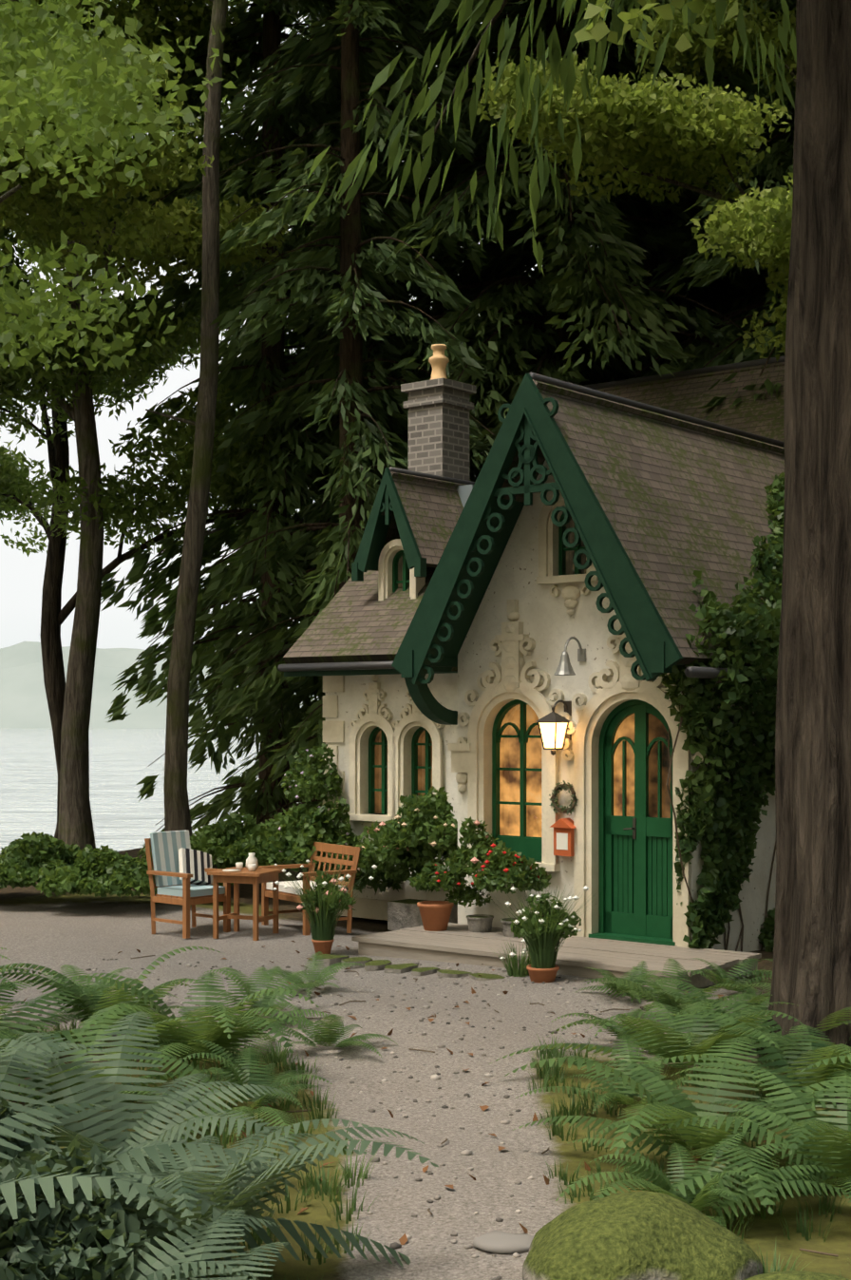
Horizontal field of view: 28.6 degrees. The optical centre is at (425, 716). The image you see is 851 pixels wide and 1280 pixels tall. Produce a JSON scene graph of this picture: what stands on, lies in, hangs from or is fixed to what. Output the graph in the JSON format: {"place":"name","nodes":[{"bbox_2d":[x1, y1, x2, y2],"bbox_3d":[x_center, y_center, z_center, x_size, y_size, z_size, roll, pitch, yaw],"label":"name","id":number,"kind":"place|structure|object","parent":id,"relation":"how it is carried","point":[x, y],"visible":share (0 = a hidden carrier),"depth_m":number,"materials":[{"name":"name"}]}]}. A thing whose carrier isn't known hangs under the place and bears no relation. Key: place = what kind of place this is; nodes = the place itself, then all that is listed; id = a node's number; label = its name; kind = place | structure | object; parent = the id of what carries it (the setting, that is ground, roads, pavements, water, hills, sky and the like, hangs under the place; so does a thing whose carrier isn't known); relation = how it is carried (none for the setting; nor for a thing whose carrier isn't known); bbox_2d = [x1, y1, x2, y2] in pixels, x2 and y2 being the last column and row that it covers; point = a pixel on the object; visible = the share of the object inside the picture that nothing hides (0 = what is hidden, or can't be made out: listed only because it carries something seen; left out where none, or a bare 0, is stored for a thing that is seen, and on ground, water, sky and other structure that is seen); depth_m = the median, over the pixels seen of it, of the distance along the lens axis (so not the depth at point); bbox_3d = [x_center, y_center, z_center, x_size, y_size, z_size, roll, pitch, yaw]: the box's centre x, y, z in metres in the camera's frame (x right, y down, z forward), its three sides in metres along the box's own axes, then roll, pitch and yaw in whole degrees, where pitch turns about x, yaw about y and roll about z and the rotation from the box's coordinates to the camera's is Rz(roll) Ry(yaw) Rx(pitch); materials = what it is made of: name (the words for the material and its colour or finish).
{"place":"outdoors","nodes":[
{"label":"outdoors","id":0,"kind":"place"},
{"bbox_2d":[0,47,165,252],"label":"broadleaf","id":1,"kind":"object","parent":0,"point":[11,216],"visible":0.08,"depth_m":23.40,"materials":[{"name":"green plant"}]},
{"bbox_2d":[0,0,242,371],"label":"tree foliage","id":2,"kind":"object","parent":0,"point":[44,54],"depth_m":13.39,"materials":[{"name":"green plant"}]},
{"bbox_2d":[0,727,298,854],"bbox_3d":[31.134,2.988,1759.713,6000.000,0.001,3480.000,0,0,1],"label":"lake water","id":3,"kind":"structure","parent":0,"point":[121,760],"depth_m":76.70,"materials":[{"name":"grey liquid"}]},
{"bbox_2d":[0,641,318,728],"bbox_3d":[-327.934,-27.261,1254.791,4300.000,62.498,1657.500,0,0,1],"label":"hills","id":4,"kind":"structure","parent":0,"point":[23,699],"depth_m":446.66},
{"bbox_2d":[0,0,543,649],"bbox_3d":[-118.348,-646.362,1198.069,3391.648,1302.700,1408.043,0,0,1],"label":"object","id":5,"kind":"structure","parent":0,"point":[21,583],"depth_m":1864.07,"materials":[{"name":"white"}]},
{"bbox_2d":[0,847,850,1279],"bbox_3d":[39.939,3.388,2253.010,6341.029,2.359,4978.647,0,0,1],"label":"ground","id":6,"kind":"structure","parent":0,"point":[106,933],"depth_m":10.38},
{"bbox_2d":[3,1,207,850],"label":"trunk","id":7,"kind":"object","parent":6,"relation":"on","point":[75,826],"visible":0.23,"depth_m":25.92,"materials":[{"name":"brown plant"}]},
{"bbox_2d":[0,831,233,897],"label":"lakeside shrubs","id":8,"kind":"object","parent":6,"relation":"on","point":[28,860],"visible":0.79,"depth_m":19.23,"materials":[{"name":"green plant"}]},
{"bbox_2d":[145,0,228,836],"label":"tree trunk","id":9,"kind":"object","parent":6,"relation":"on","point":[177,813],"visible":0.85,"depth_m":22.77,"materials":[{"name":"brown plant"}]},
{"bbox_2d":[0,0,393,839],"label":"tree","id":10,"kind":"object","parent":6,"relation":"on","point":[114,498],"depth_m":26.25,"materials":[{"name":"green plant"}]},
{"bbox_2d":[0,0,291,396],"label":"tree foliage","id":11,"kind":"object","parent":10,"relation":"on","point":[193,20],"visible":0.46,"depth_m":23.62,"materials":[{"name":"green plant"}]},
{"bbox_2d":[0,1010,439,1279],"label":"ferns","id":12,"kind":"object","parent":6,"relation":"on","point":[68,1212],"visible":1,"depth_m":6.46,"materials":[{"name":"green plant"}]},
{"bbox_2d":[144,838,361,940],"bbox_3d":[-1.850,1.786,17.720,1.950,1.007,1.450,0,0,-36],"label":"patio furniture","id":13,"kind":"object","parent":6,"relation":"on","point":[263,875],"visible":0.69,"depth_m":17.48,"materials":[{"name":"brown wood"}]},
{"bbox_2d":[150,830,225,897],"bbox_3d":[-2.521,1.548,17.620,0.626,0.640,0.500,0,0,41],"label":"chair cushion","id":14,"kind":"object","parent":13,"relation":"on","point":[196,890],"visible":0.73,"depth_m":17.60,"materials":[{"name":"teal fabric"}]},
{"bbox_2d":[157,830,191,885],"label":"chair cushion stripes","id":15,"kind":"object","parent":14,"relation":"on","point":[170,850],"visible":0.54,"depth_m":17.73,"materials":[{"name":"white fabric"}]},
{"bbox_2d":[178,847,212,885],"bbox_3d":[-2.453,1.608,17.800,0.469,0.424,0.242,0,0,-43],"label":"striped pillow","id":16,"kind":"object","parent":14,"relation":"on","point":[181,860],"visible":0.6,"depth_m":17.73,"materials":[{"name":"white fabric"}]},
{"bbox_2d":[185,848,210,884],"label":"pillow stripes","id":17,"kind":"object","parent":14,"relation":"on","point":[187,855],"visible":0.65,"depth_m":17.75,"materials":[{"name":"fabric"}]},
{"bbox_2d":[222,852,258,872],"bbox_3d":[-1.928,1.513,17.325,0.352,0.170,0.373,0,0,1],"label":"tea set","id":18,"kind":"object","parent":13,"relation":"on","point":[252,864],"visible":1,"depth_m":17.40,"materials":[{"name":"white ceramic"}]},
{"bbox_2d":[266,879,345,895],"bbox_3d":[-1.284,1.833,17.858,0.500,0.070,0.840,0,0,-34],"label":"bench cushion","id":19,"kind":"object","parent":13,"relation":"on","point":[281,886],"visible":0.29,"depth_m":17.82,"materials":[{"name":"white fabric"}]},
{"bbox_2d":[100,0,409,861],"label":"conifer","id":20,"kind":"object","parent":6,"relation":"on","point":[251,526],"visible":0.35,"depth_m":25.91,"materials":[{"name":"green plant"}]},
{"bbox_2d":[204,27,340,787],"bbox_3d":[-1.686,-10.947,29.467,4.907,26.518,4.196,0,0,28],"label":"conifer","id":21,"kind":"object","parent":6,"relation":"on","point":[334,127],"depth_m":29.38,"materials":[{"name":"green plant"}]},
{"bbox_2d":[171,0,471,833],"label":"conifer","id":22,"kind":"object","parent":6,"relation":"on","point":[294,336],"visible":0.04,"depth_m":28.60,"materials":[{"name":"green plant"}]},
{"bbox_2d":[153,0,513,759],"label":"conifer","id":23,"kind":"object","parent":6,"relation":"on","point":[403,308],"visible":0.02,"depth_m":28.61,"materials":[{"name":"green plant"}]},
{"bbox_2d":[134,0,534,795],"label":"conifer","id":24,"kind":"object","parent":6,"relation":"on","point":[162,585],"depth_m":28.07,"materials":[{"name":"green plant"}]},
{"bbox_2d":[188,0,495,869],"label":"conifer","id":25,"kind":"object","parent":6,"relation":"on","point":[372,319],"visible":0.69,"depth_m":23.84,"materials":[{"name":"green plant"}]},
{"bbox_2d":[142,743,581,940],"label":"shrubs","id":26,"kind":"object","parent":6,"relation":"on","point":[294,838],"visible":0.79,"depth_m":17.71,"materials":[{"name":"green plant"}]},
{"bbox_2d":[277,748,349,852],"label":"lilac flowers","id":27,"kind":"object","parent":26,"relation":"on","point":[297,797],"visible":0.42,"depth_m":18.84,"materials":[{"name":"purple"}]},
{"bbox_2d":[296,820,489,913],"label":"pink flowers","id":28,"kind":"object","parent":26,"relation":"on","point":[474,860],"visible":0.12,"depth_m":16.14,"materials":[{"name":"pink plant"}]},
{"bbox_2d":[357,807,455,871],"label":"white flowers","id":29,"kind":"object","parent":26,"relation":"on","point":[404,824],"visible":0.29,"depth_m":17.17,"materials":[{"name":"pink plant"}]},
{"bbox_2d":[25,957,732,1279],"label":"fallen leaves","id":30,"kind":"object","parent":6,"relation":"on","point":[436,1197],"visible":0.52,"depth_m":11.15,"materials":[{"name":"brown plant"}]},
{"bbox_2d":[325,672,458,900],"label":"cottage wing walls","id":31,"kind":"structure","parent":6,"relation":"on","point":[442,687],"depth_m":18.69,"materials":[{"name":"paint"}]},
{"bbox_2d":[313,954,505,980],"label":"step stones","id":32,"kind":"object","parent":6,"relation":"on","point":[386,965],"visible":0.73,"depth_m":14.91,"materials":[{"name":"stone"}]},
{"bbox_2d":[0,946,850,1227],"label":"ferns","id":33,"kind":"object","parent":6,"relation":"on","point":[817,1136],"visible":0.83,"depth_m":9.66,"materials":[{"name":"green plant"}]},
{"bbox_2d":[1,962,850,1279],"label":"lawn tufts","id":34,"kind":"object","parent":6,"relation":"on","point":[276,1054],"visible":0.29,"depth_m":8.87,"materials":[{"name":"green plant"}]},
{"bbox_2d":[16,940,839,1257],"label":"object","id":35,"kind":"object","parent":6,"relation":"on","point":[425,1169],"depth_m":9.84,"materials":[{"name":"grey stone"}]},
{"bbox_2d":[311,900,559,982],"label":"terracotta pots","id":36,"kind":"object","parent":6,"relation":"on","point":[435,915],"visible":0.85,"depth_m":16.31,"materials":[{"name":"orange ceramic"}]},
{"bbox_2d":[271,860,598,976],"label":"potted flowering plants","id":37,"kind":"object","parent":36,"relation":"in","point":[543,952],"visible":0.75,"depth_m":14.32,"materials":[{"name":"green plant"}]},
{"bbox_2d":[295,57,684,453],"bbox_3d":[1.325,-13.318,31.651,8.551,31.424,8.696,0,0,-9],"label":"conifer","id":38,"kind":"object","parent":6,"relation":"on","point":[431,299],"depth_m":30.24,"materials":[{"name":"green plant"}]},
{"bbox_2d":[473,1229,534,1254],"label":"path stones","id":39,"kind":"object","parent":6,"relation":"on","point":[498,1242],"visible":0.81,"depth_m":7.23,"materials":[{"name":"grey stone"}]},
{"bbox_2d":[310,14,712,557],"bbox_3d":[1.364,-14.555,31.567,8.746,28.050,8.887,0,0,-9],"label":"conifer","id":40,"kind":"object","parent":6,"relation":"on","point":[697,289],"depth_m":29.10,"materials":[{"name":"green plant"}]},
{"bbox_2d":[238,0,795,552],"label":"conifer","id":41,"kind":"object","parent":6,"relation":"on","point":[586,296],"visible":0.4,"depth_m":24.85,"materials":[{"name":"green plant"}]},
{"bbox_2d":[277,0,793,462],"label":"conifer","id":42,"kind":"object","parent":6,"relation":"on","point":[530,281],"visible":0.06,"depth_m":26.73,"materials":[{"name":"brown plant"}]},
{"bbox_2d":[351,922,762,990],"bbox_3d":[1.152,2.196,15.385,3.649,0.183,1.442,0,0,39],"label":"doorstep","id":43,"kind":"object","parent":6,"relation":"on","point":[463,944],"depth_m":15.09,"materials":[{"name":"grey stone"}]},
{"bbox_2d":[272,842,589,960],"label":"flowers","id":44,"kind":"object","parent":43,"relation":"on","point":[507,903],"depth_m":15.57,"materials":[{"name":"plant"}]},
{"bbox_2d":[387,898,522,937],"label":"plant pots","id":45,"kind":"object","parent":43,"relation":"on","point":[405,913],"visible":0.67,"depth_m":17.68,"materials":[{"name":"stone"}]},
{"bbox_2d":[425,2,797,463],"bbox_3d":[4.462,-14.493,29.777,9.753,33.963,10.100,0,0,24],"label":"conifer","id":46,"kind":"object","parent":6,"relation":"on","point":[718,307],"visible":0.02,"depth_m":28.36,"materials":[{"name":"green plant"}]},
{"bbox_2d":[473,24,774,405],"bbox_3d":[4.545,-14.708,29.740,8.919,34.004,9.347,0,0,25],"label":"conifer","id":47,"kind":"object","parent":6,"relation":"on","point":[651,264],"depth_m":29.76,"materials":[{"name":"green plant"}]},
{"bbox_2d":[472,0,797,361],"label":"broadleaf","id":48,"kind":"object","parent":6,"relation":"on","point":[657,129],"visible":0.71,"depth_m":20.13,"materials":[{"name":"green plant"}]},
{"bbox_2d":[434,0,850,1073],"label":"giant fir","id":49,"kind":"object","parent":6,"relation":"on","point":[811,970],"depth_m":10.83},
{"bbox_2d":[521,1190,850,1279],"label":"mossy boulders","id":50,"kind":"object","parent":6,"relation":"on","point":[644,1235],"visible":1,"depth_m":6.50,"materials":[{"name":"green plant"}]},
{"bbox_2d":[583,0,797,420],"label":"conifer","id":51,"kind":"object","parent":6,"relation":"on","point":[700,266],"visible":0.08,"depth_m":24.07,"materials":[{"name":"green plant"}]},
{"bbox_2d":[591,0,794,379],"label":"conifer","id":52,"kind":"object","parent":6,"relation":"on","point":[748,308],"visible":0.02,"depth_m":25.26,"materials":[{"name":"green plant"}]},
{"bbox_2d":[615,54,796,222],"bbox_3d":[5.719,-6.037,21.290,6.494,16.720,4.229,0,0,-28],"label":"branch","id":53,"kind":"object","parent":6,"relation":"on","point":[715,194],"visible":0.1,"depth_m":21.06,"materials":[{"name":"grey plant"}]},
{"bbox_2d":[628,4,796,303],"bbox_3d":[6.538,-9.902,31.141,8.056,24.388,7.658,0,0,42],"label":"conifer","id":54,"kind":"object","parent":6,"relation":"on","point":[681,260],"depth_m":28.96,"materials":[{"name":"green plant"}]},
{"bbox_2d":[659,472,784,952],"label":"ivy leaves","id":55,"kind":"object","parent":6,"relation":"on","point":[756,625],"visible":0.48,"depth_m":15.33,"materials":[{"name":"green plant"}]},
{"bbox_2d":[283,362,784,671],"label":"roof","id":56,"kind":"structure","parent":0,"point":[680,501],"depth_m":17.34,"materials":[{"name":"tile"}]},
{"bbox_2d":[284,668,458,676],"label":"cottage wing fascia","id":57,"kind":"structure","parent":56,"relation":"attached to","point":[343,673],"depth_m":18.63,"materials":[{"name":"green wood"}]},
{"bbox_2d":[401,377,477,480],"bbox_3d":[0.164,-2.397,20.530,0.660,3.370,0.660,0,0,39],"label":"chimney","id":58,"kind":"object","parent":56,"relation":"on","point":[439,409],"visible":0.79,"depth_m":20.32,"materials":[{"name":"grey brick"}]},
{"bbox_2d":[428,343,449,380],"bbox_3d":[0.164,-4.332,20.530,0.280,0.500,0.273,0,0,39],"label":"chimney pot","id":59,"kind":"object","parent":58,"relation":"on","point":[438,360],"visible":0.77,"depth_m":20.45,"materials":[{"name":"beige ceramic"}]},
{"bbox_2d":[457,484,474,507],"bbox_3d":[0.513,-2.437,20.151,0.480,0.650,0.450,0,0,39],"label":"chimney flashing","id":60,"kind":"object","parent":56,"relation":"on","point":[464,491],"visible":0.21,"depth_m":19.89,"materials":[{"name":"grey metal"}]},
{"bbox_2d":[351,372,686,725],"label":"cottage barge boards","id":61,"kind":"object","parent":56,"relation":"attached to","point":[440,625],"visible":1,"depth_m":15.79,"materials":[{"name":"green wood"}]},
{"bbox_2d":[277,355,784,680],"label":"cottage ridge and gutters","id":62,"kind":"structure","parent":56,"relation":"attached to","point":[697,671],"depth_m":18.63,"materials":[{"name":"grey metal"}]},
{"bbox_2d":[300,0,797,276],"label":"giant fir sprays","id":63,"kind":"object","parent":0,"point":[526,85],"visible":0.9,"depth_m":14.92,"materials":[{"name":"green plant"}]},
{"bbox_2d":[536,699,572,755],"bbox_3d":[1.264,0.105,15.980,0.250,0.535,0.385,0,0,39],"label":"wall lantern","id":64,"kind":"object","parent":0,"point":[547,729],"depth_m":15.89,"materials":[{"name":"white glass"}]},
{"bbox_2d":[458,459,777,952],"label":"cottage walls","id":65,"kind":"structure","parent":0,"point":[551,626],"depth_m":16.33,"materials":[{"name":"beige paint"}]},
{"bbox_2d":[323,490,707,947],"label":"stone trim","id":66,"kind":"structure","parent":65,"relation":"attached to","point":[471,754],"depth_m":16.37,"materials":[{"name":"beige stone"}]},
{"bbox_2d":[368,512,675,945],"bbox_3d":[0.817,0.030,17.259,4.861,4.185,0.720,0,0,55],"label":"cottage joinery","id":67,"kind":"object","parent":65,"relation":"in","point":[635,889],"visible":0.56,"depth_m":15.92,"materials":[{"name":"green wood"}]},
{"bbox_2d":[398,514,586,588],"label":"window panes","id":68,"kind":"structure","parent":67,"relation":"in","point":[570,565],"depth_m":16.27,"materials":[{"name":"glass"}]},
{"bbox_2d":[375,713,670,818],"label":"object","id":69,"kind":"object","parent":67,"relation":"in","point":[657,728],"visible":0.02,"depth_m":15.73,"materials":[{"name":"orange glass"}]},
{"bbox_2d":[499,704,634,837],"bbox_3d":[1.396,0.619,16.347,1.738,1.608,0.025,0,0,39],"label":"lit window glass","id":70,"kind":"object","parent":67,"relation":"in","point":[509,786],"visible":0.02,"depth_m":16.62,"materials":[{"name":"orange glass"}]},
{"bbox_2d":[623,818,636,839],"bbox_3d":[1.936,1.058,15.789,0.106,0.200,0.064,0,0,39],"label":"door handle","id":71,"kind":"object","parent":67,"relation":"attached to","point":[634,828],"visible":1,"depth_m":15.77,"materials":[{"name":"grey metal"}]},
{"bbox_2d":[550,818,575,856],"bbox_3d":[1.347,1.158,16.057,0.260,0.360,0.160,0,0,39],"label":"letter box","id":72,"kind":"object","parent":65,"relation":"attached to","point":[564,826],"visible":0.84,"depth_m":15.99,"materials":[{"name":"orange metal"}]},
{"bbox_2d":[556,832,568,849],"bbox_3d":[1.314,1.198,16.017,0.130,0.160,0.007,0,0,39],"label":"paper notice","id":73,"kind":"object","parent":72,"relation":"attached to","point":[562,841],"visible":1,"depth_m":16.02,"materials":[{"name":"white paper"}]},
{"bbox_2d":[549,780,578,815],"bbox_3d":[1.338,0.785,16.061,0.344,0.363,0.100,0,0,39],"label":"wreath","id":74,"kind":"object","parent":65,"relation":"attached to","point":[556,799],"depth_m":16.06,"materials":[{"name":"green plant"}]},
{"bbox_2d":[554,636,586,675],"bbox_3d":[1.383,-0.578,15.871,0.210,0.372,0.403,0,0,39],"label":"bell lamp","id":75,"kind":"object","parent":65,"relation":"attached to","point":[564,667],"visible":0.98,"depth_m":15.77,"materials":[{"name":"grey metal"}]},
{"bbox_2d":[665,666,776,952],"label":"ivy vines","id":76,"kind":"object","parent":65,"relation":"attached to","point":[739,909],"visible":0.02,"depth_m":15.40,"materials":[{"name":"brown plant"}]},
{"bbox_2d":[574,0,739,52],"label":"leaves","id":77,"kind":"object","parent":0,"point":[599,30],"visible":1,"depth_m":9.65,"materials":[{"name":"green plant"}]}
]}

